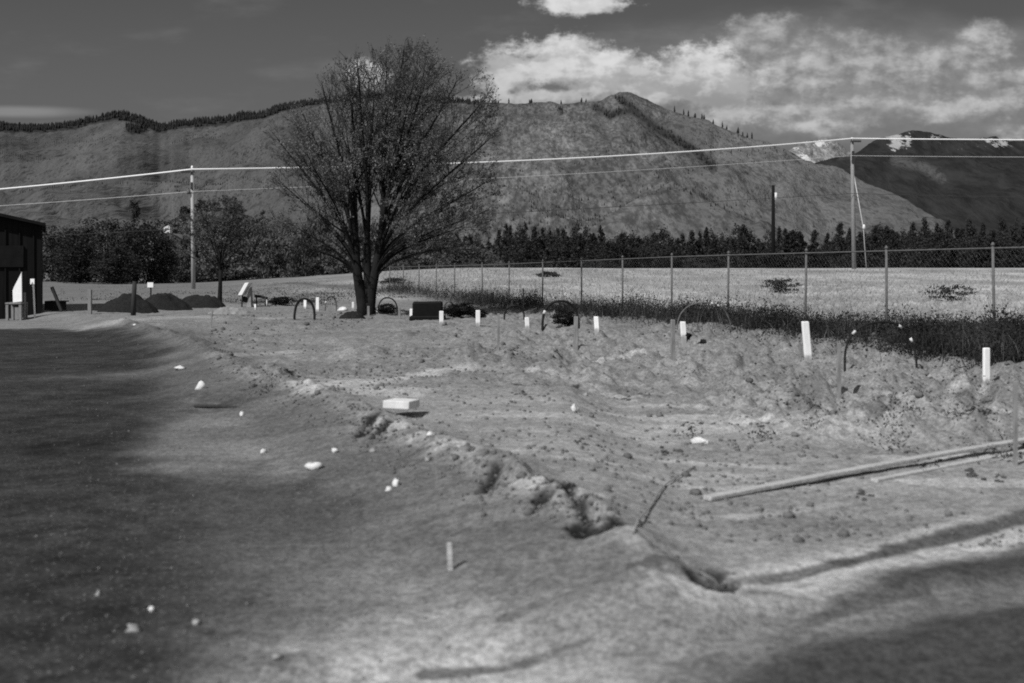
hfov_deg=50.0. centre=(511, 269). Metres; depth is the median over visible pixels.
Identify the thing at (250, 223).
brush shrub
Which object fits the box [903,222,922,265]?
pine tree
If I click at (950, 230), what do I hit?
pine tree
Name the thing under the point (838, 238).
pine tree
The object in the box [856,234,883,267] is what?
pine tree
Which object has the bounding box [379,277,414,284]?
field bush
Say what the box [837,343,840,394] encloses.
wooden stake
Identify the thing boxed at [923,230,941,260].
pine tree
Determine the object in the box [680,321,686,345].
white stake
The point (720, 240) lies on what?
pine tree
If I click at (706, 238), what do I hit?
pine tree
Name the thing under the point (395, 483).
pale stone
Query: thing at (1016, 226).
pine tree
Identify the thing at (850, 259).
pine tree
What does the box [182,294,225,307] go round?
gravel pile
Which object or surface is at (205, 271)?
brush shrub
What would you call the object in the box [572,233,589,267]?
pine tree
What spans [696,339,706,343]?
dark clod
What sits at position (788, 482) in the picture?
long plank
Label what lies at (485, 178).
power line
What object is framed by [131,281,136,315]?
dark post
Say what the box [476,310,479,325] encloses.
white stake
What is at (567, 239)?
pine tree
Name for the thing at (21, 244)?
dark shed
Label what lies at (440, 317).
white stake
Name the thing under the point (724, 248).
pine tree
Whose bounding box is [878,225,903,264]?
pine tree
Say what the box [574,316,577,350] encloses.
wooden stake
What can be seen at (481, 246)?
pine tree
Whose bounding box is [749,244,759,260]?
pine tree
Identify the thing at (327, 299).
metal hoop
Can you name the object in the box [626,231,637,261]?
pine tree
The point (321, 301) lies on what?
scrub weeds
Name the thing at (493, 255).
brush shrub
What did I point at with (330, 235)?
brush shrub
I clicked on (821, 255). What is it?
tree
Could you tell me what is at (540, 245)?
pine tree
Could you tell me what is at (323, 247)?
brush shrub
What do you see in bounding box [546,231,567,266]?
pine tree
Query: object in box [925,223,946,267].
pine tree
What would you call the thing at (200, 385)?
pale stone
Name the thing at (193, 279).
utility pole
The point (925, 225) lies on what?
pine tree
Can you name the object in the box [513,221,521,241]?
pine tree
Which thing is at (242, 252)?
dark shrub
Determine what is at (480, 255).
brush shrub
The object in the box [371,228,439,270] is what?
brush shrub
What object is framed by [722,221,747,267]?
pine tree
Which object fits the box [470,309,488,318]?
dark bush
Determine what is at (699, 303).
metal hoop
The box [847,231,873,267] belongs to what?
pine tree
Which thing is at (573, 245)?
pine tree
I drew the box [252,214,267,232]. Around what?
dark shrub
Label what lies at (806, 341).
white stake
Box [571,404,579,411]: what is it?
pale stone
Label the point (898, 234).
pine tree
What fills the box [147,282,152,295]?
post sign
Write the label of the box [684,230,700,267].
pine tree
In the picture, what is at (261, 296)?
rail
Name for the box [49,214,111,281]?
dense tree
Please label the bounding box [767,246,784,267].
pine tree
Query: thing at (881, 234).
pine tree
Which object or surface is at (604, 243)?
pine tree
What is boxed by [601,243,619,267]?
pine tree
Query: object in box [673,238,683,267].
pine tree
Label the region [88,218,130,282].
dense tree
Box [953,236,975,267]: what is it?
tree
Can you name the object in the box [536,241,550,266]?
pine tree
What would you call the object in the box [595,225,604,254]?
pine tree
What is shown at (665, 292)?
dry grass
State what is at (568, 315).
dark bush
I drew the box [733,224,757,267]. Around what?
pine tree
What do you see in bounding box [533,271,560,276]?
field bush
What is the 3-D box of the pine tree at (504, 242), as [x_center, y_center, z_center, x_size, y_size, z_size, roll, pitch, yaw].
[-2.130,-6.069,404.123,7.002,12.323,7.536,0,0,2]
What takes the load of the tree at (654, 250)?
on the ground at (542, 602)
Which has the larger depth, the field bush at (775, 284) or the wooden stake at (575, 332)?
the field bush at (775, 284)
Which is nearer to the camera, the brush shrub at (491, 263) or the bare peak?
the brush shrub at (491, 263)
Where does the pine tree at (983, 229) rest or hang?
on the ground at (542, 602)
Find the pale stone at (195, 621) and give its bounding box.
[192,619,200,624]
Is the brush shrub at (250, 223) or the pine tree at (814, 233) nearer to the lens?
the brush shrub at (250, 223)
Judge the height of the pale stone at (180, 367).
0.086 m
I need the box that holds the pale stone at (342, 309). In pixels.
[338,307,347,310]
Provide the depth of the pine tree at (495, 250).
402.62 m
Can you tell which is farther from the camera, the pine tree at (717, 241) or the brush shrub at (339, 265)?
the pine tree at (717, 241)
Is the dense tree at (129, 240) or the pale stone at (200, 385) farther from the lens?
the dense tree at (129, 240)
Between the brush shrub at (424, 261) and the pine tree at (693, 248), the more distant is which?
the pine tree at (693, 248)
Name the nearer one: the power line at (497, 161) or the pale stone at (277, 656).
the pale stone at (277, 656)
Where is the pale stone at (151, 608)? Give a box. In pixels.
[148,606,154,611]
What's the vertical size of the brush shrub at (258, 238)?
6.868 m
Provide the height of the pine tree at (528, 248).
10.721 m
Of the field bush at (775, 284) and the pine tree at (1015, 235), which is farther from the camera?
the pine tree at (1015, 235)
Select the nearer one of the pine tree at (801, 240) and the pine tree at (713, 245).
the pine tree at (713, 245)
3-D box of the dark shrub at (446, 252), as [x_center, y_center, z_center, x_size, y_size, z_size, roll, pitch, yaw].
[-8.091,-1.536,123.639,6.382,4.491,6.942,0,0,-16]
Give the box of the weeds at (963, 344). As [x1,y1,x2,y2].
[377,280,1023,369]
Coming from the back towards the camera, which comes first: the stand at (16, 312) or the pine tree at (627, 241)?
the pine tree at (627, 241)
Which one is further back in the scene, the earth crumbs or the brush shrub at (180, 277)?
the brush shrub at (180, 277)
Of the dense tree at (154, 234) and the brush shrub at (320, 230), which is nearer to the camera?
the dense tree at (154, 234)
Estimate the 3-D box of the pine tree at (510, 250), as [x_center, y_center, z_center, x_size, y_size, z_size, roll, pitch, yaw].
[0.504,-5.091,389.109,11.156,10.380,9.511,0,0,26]
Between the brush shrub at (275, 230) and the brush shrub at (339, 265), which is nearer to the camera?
the brush shrub at (339, 265)
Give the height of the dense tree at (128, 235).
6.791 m
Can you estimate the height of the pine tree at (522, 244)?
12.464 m
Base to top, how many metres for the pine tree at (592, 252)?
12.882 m
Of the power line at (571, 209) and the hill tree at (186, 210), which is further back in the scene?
the hill tree at (186, 210)
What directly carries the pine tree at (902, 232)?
on the ground at (542, 602)
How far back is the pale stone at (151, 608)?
5.14 m
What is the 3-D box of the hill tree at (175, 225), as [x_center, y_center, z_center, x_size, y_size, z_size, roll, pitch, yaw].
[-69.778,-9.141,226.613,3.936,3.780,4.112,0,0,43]
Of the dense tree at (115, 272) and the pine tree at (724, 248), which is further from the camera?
the pine tree at (724, 248)
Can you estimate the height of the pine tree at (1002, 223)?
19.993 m
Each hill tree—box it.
[164,217,185,231]
[179,204,199,216]
[198,200,220,210]
[222,196,236,208]
[258,210,266,223]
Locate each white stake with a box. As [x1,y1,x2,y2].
[316,297,318,311]
[439,311,442,324]
[447,542,452,570]
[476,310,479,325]
[525,317,529,330]
[594,316,598,334]
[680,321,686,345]
[801,321,811,360]
[983,348,989,384]
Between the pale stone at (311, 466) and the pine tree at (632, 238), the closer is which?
the pale stone at (311, 466)
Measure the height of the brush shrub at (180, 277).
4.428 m
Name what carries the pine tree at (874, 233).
on the ground at (542, 602)
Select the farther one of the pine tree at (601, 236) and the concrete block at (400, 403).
the pine tree at (601, 236)
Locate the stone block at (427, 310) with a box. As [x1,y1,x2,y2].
[409,301,445,320]
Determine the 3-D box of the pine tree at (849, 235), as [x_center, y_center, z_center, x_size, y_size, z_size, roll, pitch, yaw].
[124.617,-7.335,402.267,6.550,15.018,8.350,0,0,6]
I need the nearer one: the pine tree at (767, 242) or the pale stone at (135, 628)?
the pale stone at (135, 628)
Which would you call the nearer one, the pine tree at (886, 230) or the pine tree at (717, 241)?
the pine tree at (886, 230)
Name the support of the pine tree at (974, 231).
on the ground at (542, 602)
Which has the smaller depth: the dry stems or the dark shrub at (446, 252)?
the dry stems
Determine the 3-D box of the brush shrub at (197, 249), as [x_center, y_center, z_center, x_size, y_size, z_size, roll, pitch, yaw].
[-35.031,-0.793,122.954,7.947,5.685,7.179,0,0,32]
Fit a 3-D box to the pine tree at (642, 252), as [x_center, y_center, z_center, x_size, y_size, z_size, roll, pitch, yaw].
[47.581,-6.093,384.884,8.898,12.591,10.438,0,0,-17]
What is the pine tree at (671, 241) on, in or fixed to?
on the ground at (542, 602)
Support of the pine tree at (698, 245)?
on the ground at (542, 602)
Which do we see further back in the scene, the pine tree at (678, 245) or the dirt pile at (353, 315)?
the pine tree at (678, 245)
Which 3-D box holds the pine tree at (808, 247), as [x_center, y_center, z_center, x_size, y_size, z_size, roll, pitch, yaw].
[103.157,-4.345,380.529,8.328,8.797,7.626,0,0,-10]
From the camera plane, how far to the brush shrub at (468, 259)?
118.01 m
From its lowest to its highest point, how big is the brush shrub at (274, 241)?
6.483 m
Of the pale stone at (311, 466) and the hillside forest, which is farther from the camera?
the hillside forest
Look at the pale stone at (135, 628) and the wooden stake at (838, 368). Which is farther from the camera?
the wooden stake at (838, 368)
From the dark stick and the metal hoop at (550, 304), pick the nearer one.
the dark stick
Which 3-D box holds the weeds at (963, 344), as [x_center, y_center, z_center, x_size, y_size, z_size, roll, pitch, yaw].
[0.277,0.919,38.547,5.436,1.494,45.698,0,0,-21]
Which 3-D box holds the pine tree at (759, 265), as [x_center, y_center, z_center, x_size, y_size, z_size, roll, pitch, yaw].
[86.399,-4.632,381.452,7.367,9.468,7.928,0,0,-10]
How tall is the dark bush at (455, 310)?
0.623 m
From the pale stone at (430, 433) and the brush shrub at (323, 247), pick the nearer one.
the pale stone at (430, 433)
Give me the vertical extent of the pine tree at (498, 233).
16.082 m
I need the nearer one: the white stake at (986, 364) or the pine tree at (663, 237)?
the white stake at (986, 364)
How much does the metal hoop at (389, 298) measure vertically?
0.682 m
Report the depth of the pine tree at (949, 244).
380.12 m
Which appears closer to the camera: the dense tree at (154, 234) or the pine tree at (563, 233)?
the dense tree at (154, 234)
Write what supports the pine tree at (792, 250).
on the ground at (542, 602)
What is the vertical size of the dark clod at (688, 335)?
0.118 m
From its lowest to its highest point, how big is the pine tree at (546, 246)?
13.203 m
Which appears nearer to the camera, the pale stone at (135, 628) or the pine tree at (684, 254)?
the pale stone at (135, 628)
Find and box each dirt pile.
[208,306,251,314]
[339,311,365,318]
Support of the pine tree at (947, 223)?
on the ground at (542, 602)
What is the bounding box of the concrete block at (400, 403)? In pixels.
[383,398,419,409]
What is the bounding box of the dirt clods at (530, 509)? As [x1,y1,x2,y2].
[207,308,1023,547]
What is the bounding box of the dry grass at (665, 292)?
[379,267,1023,329]
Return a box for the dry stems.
[350,280,1021,365]
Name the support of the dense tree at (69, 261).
on the ground at (542, 602)
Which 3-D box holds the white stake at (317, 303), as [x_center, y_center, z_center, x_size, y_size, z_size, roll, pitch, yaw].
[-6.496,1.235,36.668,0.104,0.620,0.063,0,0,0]
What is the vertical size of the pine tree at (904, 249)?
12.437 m
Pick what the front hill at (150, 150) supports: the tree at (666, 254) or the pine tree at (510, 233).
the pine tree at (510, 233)
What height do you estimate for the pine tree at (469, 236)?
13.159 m
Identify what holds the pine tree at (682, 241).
on the ground at (542, 602)
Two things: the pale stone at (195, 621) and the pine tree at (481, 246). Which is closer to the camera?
the pale stone at (195, 621)
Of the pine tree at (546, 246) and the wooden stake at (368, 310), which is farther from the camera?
the pine tree at (546, 246)
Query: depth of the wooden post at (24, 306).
34.84 m
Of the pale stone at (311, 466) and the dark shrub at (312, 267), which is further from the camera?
the dark shrub at (312, 267)
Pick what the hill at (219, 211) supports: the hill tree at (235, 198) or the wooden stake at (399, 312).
the hill tree at (235, 198)
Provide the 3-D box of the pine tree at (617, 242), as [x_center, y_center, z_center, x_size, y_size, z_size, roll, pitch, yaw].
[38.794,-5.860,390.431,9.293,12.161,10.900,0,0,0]
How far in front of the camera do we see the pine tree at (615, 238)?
411.15 m
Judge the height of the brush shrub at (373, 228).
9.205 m
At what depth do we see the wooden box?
37.41 m
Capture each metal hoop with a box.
[293,298,315,319]
[324,295,336,310]
[378,297,397,313]
[503,305,524,319]
[541,300,579,330]
[677,302,730,329]
[844,321,917,371]
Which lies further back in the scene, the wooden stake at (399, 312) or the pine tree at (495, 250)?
the pine tree at (495, 250)
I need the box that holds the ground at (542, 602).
[0,268,1023,682]
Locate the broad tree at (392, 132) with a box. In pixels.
[257,35,505,315]
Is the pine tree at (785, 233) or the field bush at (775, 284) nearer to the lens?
the field bush at (775, 284)
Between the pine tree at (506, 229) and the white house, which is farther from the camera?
the pine tree at (506, 229)
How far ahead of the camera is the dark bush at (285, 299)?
42.13 m
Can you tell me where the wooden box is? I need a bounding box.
[44,300,68,310]
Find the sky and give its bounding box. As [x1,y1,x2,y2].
[0,0,1023,152]
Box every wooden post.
[23,292,25,319]
[88,290,91,313]
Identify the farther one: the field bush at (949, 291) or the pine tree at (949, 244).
the pine tree at (949, 244)
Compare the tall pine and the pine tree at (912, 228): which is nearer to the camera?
the tall pine
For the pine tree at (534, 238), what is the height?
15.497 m
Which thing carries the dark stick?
on the ground at (542, 602)
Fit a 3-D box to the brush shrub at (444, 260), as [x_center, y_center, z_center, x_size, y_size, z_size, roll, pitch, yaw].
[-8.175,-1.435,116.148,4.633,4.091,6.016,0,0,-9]
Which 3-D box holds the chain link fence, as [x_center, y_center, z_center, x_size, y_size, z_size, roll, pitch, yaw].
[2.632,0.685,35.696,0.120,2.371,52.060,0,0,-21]
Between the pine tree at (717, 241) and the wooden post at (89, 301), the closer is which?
the wooden post at (89, 301)
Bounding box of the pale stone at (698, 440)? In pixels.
[690,437,709,443]
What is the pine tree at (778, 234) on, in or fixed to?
on the ground at (542, 602)
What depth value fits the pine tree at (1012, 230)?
409.47 m
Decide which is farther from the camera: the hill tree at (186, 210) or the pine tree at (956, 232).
the pine tree at (956, 232)
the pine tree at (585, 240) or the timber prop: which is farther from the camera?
the pine tree at (585, 240)
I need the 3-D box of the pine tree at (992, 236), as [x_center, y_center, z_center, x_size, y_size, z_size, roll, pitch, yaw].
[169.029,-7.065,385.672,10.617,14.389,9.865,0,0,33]
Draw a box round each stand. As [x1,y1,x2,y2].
[5,302,27,320]
[238,282,252,306]
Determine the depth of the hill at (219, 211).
229.32 m
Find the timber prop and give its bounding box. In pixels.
[50,286,62,311]
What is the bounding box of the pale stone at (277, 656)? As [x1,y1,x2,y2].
[271,653,282,659]
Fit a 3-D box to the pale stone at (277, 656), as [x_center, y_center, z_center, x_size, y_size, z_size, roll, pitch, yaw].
[-0.960,1.580,4.486,0.048,0.026,0.053,0,0,-25]
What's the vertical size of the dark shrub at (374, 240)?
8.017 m
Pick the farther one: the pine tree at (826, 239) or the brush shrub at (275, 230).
the pine tree at (826, 239)
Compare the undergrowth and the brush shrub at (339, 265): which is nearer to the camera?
the brush shrub at (339, 265)
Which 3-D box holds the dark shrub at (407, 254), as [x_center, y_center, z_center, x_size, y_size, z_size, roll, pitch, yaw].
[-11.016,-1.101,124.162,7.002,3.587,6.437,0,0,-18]
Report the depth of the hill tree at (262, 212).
231.95 m
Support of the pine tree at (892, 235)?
on the ground at (542, 602)
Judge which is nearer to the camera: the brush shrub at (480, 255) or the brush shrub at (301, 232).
the brush shrub at (480, 255)
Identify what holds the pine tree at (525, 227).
on the front hill at (150, 150)
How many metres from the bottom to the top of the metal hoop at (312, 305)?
0.765 m
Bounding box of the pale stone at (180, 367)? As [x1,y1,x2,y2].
[174,365,185,369]
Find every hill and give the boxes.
[0,92,976,269]
[174,207,269,233]
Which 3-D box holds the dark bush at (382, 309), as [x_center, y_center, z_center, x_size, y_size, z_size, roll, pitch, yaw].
[-3.706,1.235,32.634,0.731,0.505,0.751,0,0,0]
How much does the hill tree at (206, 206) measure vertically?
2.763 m
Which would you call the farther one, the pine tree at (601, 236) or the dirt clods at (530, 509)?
the pine tree at (601, 236)
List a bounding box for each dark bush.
[268,296,295,304]
[375,303,397,314]
[443,302,479,317]
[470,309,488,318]
[549,309,580,326]
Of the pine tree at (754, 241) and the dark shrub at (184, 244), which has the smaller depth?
the dark shrub at (184, 244)
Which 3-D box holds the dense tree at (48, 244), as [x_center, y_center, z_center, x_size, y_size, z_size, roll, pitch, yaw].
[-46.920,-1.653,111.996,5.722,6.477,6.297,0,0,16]
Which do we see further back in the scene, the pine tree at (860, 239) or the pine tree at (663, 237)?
the pine tree at (663, 237)
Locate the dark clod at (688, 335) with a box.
[685,332,691,338]
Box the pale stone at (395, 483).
[392,478,399,486]
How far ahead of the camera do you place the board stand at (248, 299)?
40.49 m
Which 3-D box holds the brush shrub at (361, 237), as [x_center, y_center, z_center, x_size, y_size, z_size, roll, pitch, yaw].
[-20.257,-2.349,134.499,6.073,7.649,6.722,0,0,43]
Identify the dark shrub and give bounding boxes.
[169,234,202,276]
[197,225,253,279]
[197,242,245,280]
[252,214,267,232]
[283,225,329,277]
[297,216,324,273]
[315,240,347,273]
[340,234,363,272]
[359,224,375,250]
[386,227,427,263]
[387,245,447,264]
[416,238,465,267]
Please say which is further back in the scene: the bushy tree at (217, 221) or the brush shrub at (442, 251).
the brush shrub at (442, 251)
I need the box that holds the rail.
[254,295,267,305]
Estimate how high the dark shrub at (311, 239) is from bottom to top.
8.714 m
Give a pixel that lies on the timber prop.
(56, 299)
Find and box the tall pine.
[129,196,140,222]
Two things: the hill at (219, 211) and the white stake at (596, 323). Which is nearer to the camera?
the white stake at (596, 323)
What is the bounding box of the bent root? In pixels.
[632,466,695,532]
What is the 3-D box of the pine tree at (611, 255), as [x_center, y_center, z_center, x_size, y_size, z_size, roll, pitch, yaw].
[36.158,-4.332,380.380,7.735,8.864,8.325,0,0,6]
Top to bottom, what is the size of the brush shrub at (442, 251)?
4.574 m
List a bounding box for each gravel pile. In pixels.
[97,293,158,312]
[145,293,192,310]
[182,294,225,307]
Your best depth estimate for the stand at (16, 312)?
34.67 m
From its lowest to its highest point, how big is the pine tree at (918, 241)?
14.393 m
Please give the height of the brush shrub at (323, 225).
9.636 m
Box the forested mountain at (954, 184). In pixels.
[815,152,1023,251]
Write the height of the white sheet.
0.973 m
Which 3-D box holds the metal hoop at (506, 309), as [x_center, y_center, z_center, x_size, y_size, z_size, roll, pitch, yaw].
[0.062,1.230,29.920,0.596,0.554,0.127,0,0,-6]
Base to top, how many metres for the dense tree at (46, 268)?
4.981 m
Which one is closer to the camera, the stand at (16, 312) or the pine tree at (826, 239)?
the stand at (16, 312)
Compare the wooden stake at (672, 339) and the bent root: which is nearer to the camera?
the bent root
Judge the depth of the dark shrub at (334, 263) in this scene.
129.11 m
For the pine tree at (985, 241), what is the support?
on the ground at (542, 602)
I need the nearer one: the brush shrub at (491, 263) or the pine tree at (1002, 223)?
the brush shrub at (491, 263)
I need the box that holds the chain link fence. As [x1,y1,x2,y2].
[389,242,1023,329]
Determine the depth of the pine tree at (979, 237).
385.15 m
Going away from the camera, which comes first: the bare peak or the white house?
the white house
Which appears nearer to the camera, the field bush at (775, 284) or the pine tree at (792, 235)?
the field bush at (775, 284)
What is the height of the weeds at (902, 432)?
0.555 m
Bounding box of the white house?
[163,223,172,233]
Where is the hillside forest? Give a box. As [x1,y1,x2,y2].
[0,91,808,239]
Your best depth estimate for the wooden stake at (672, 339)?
16.86 m
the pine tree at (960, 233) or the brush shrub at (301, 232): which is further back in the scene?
the pine tree at (960, 233)
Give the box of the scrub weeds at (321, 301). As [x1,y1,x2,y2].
[50,275,420,306]
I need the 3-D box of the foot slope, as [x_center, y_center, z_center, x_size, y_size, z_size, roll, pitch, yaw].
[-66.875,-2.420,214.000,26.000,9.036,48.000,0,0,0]
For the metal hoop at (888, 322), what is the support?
on the ground at (542, 602)
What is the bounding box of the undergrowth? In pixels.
[472,228,1023,267]
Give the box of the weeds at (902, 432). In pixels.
[249,349,1022,471]
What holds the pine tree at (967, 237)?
on the ground at (542, 602)
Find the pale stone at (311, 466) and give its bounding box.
[304,462,323,470]
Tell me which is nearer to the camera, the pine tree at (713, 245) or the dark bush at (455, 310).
the dark bush at (455, 310)
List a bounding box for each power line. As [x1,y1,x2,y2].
[0,138,1023,189]
[1,155,967,205]
[49,193,1000,235]
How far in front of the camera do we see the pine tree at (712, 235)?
408.08 m
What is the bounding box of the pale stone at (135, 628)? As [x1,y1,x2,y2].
[125,624,141,632]
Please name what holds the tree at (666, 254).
on the ground at (542, 602)
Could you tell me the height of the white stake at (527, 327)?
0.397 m
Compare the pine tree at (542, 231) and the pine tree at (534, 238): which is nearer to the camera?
the pine tree at (534, 238)
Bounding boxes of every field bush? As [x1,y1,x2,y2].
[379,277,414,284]
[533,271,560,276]
[759,278,802,292]
[919,284,978,300]
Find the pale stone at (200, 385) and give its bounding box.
[195,380,206,389]
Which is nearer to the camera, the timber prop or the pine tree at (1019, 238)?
the timber prop
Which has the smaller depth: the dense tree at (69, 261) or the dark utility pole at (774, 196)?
the dense tree at (69, 261)
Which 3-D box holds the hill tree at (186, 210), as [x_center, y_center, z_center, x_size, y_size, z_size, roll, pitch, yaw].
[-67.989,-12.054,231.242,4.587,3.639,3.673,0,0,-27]
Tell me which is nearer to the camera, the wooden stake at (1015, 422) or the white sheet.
the wooden stake at (1015, 422)
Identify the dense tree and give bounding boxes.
[43,225,67,281]
[43,251,49,280]
[45,225,91,281]
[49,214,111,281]
[52,234,107,283]
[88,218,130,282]
[88,244,147,283]
[102,215,168,283]
[105,224,146,280]
[121,215,178,282]
[147,233,181,282]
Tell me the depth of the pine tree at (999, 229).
480.58 m
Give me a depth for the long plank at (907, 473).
8.47 m
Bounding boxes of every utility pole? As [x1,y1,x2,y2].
[181,166,195,288]
[771,185,776,267]
[850,139,866,268]
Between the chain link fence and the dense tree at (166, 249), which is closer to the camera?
the chain link fence
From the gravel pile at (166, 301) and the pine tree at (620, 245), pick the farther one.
the pine tree at (620, 245)
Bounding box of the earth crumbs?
[243,343,1005,593]
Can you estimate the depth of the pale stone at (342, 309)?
37.86 m
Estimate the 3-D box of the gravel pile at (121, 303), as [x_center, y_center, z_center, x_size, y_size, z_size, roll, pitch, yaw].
[-12.621,1.133,36.094,2.329,0.734,1.630,0,0,0]
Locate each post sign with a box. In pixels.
[30,279,35,317]
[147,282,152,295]
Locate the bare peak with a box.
[789,138,849,162]
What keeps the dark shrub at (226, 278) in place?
on the ground at (542, 602)
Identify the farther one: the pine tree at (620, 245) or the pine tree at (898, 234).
the pine tree at (898, 234)
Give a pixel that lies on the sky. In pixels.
(775, 71)
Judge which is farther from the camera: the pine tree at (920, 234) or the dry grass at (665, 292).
the pine tree at (920, 234)
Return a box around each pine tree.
[465,234,474,246]
[469,239,485,253]
[483,243,501,259]
[495,228,502,258]
[500,237,508,260]
[500,242,526,265]
[502,223,508,238]
[506,225,515,248]
[507,234,527,267]
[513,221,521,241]
[518,239,538,267]
[523,222,528,239]
[526,225,544,267]
[534,235,560,263]
[536,236,545,265]
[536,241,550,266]
[540,227,544,237]
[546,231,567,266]
[559,228,566,254]
[559,235,575,267]
[562,232,577,259]
[568,217,588,263]
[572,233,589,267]
[580,224,593,257]
[582,233,601,267]
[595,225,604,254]
[597,235,609,267]
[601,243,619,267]
[606,245,621,267]
[608,231,620,244]
[609,237,633,265]
[612,232,632,267]
[614,233,635,266]
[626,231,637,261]
[628,235,651,267]
[636,234,661,267]
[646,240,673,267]
[653,224,675,254]
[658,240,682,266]
[662,238,676,267]
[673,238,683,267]
[679,233,685,255]
[681,243,689,260]
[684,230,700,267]
[694,239,703,260]
[700,239,724,267]
[701,226,710,265]
[701,228,720,253]
[710,235,725,252]
[716,232,732,258]
[719,240,732,265]
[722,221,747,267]
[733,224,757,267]
[737,226,758,266]
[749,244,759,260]
[753,244,768,267]
[757,230,780,266]
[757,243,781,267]
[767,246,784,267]
[775,226,784,260]
[779,228,792,267]
[785,229,808,260]
[786,229,802,267]
[792,231,805,267]
[798,245,817,267]
[809,229,821,266]
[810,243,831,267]
[821,233,834,267]
[825,222,850,267]
[844,239,863,267]
[846,229,850,265]
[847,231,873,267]
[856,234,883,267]
[862,225,889,267]
[867,222,899,267]
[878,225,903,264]
[878,226,891,267]
[886,229,903,267]
[893,232,904,257]
[896,228,908,253]
[900,229,932,267]
[900,238,911,265]
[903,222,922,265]
[912,231,929,267]
[920,217,931,256]
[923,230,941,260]
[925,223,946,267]
[928,225,959,267]
[942,219,952,258]
[944,225,961,267]
[949,227,959,267]
[951,228,967,267]
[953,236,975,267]
[958,218,980,267]
[969,233,991,267]
[970,225,977,255]
[979,222,986,243]
[980,229,1005,267]
[980,235,994,267]
[993,218,1002,237]
[994,228,1019,267]
[997,218,1008,252]
[1003,233,1023,267]
[1005,225,1019,262]
[1012,217,1022,238]
[1014,229,1023,267]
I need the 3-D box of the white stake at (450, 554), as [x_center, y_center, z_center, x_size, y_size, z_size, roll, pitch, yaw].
[-0.316,1.552,5.661,0.039,0.291,0.017,0,0,4]
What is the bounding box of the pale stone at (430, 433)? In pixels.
[426,431,435,435]
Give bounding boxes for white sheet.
[13,272,21,301]
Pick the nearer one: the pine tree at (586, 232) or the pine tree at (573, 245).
the pine tree at (573, 245)
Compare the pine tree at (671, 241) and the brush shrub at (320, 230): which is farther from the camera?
the pine tree at (671, 241)
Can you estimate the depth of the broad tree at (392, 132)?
33.21 m
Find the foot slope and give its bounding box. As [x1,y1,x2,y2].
[144,232,190,274]
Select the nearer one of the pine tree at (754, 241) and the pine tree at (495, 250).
the pine tree at (754, 241)
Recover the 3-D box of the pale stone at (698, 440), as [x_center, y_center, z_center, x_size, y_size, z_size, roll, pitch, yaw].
[1.675,1.521,9.784,0.178,0.067,0.140,0,0,0]
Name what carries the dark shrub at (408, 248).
on the ground at (542, 602)
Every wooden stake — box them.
[367,306,369,315]
[398,307,400,318]
[497,313,499,350]
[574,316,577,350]
[670,320,674,359]
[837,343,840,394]
[1013,380,1017,464]
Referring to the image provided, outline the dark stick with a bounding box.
[194,404,236,407]
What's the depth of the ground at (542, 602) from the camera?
7.36 m
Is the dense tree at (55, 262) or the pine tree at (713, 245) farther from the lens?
the pine tree at (713, 245)
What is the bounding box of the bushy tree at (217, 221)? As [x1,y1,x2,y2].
[172,192,268,300]
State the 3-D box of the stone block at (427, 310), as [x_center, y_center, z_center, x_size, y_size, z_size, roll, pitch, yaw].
[-2.332,1.141,30.378,0.991,0.553,0.506,0,0,0]
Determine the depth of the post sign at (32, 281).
35.05 m
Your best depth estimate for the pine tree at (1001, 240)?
377.04 m
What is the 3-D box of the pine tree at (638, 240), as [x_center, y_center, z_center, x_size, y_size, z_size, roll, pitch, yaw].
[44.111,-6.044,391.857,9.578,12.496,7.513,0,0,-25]
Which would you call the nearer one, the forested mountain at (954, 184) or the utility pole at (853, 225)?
the utility pole at (853, 225)
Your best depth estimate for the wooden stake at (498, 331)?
16.60 m
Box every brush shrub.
[151,249,203,281]
[176,229,224,264]
[181,240,243,280]
[186,250,259,281]
[235,215,263,276]
[238,225,280,279]
[249,229,301,277]
[266,226,301,275]
[291,233,346,275]
[298,214,330,260]
[299,223,315,238]
[301,225,326,265]
[317,229,337,255]
[318,237,362,274]
[328,224,364,270]
[358,216,387,254]
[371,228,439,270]
[397,252,455,263]
[415,239,457,268]
[428,236,475,258]
[444,258,499,267]
[450,245,498,267]
[472,261,505,267]
[484,253,501,266]
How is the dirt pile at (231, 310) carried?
on the ground at (542, 602)
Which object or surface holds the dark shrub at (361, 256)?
on the ground at (542, 602)
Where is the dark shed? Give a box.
[0,213,45,318]
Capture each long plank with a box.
[703,438,1023,500]
[871,449,1023,481]

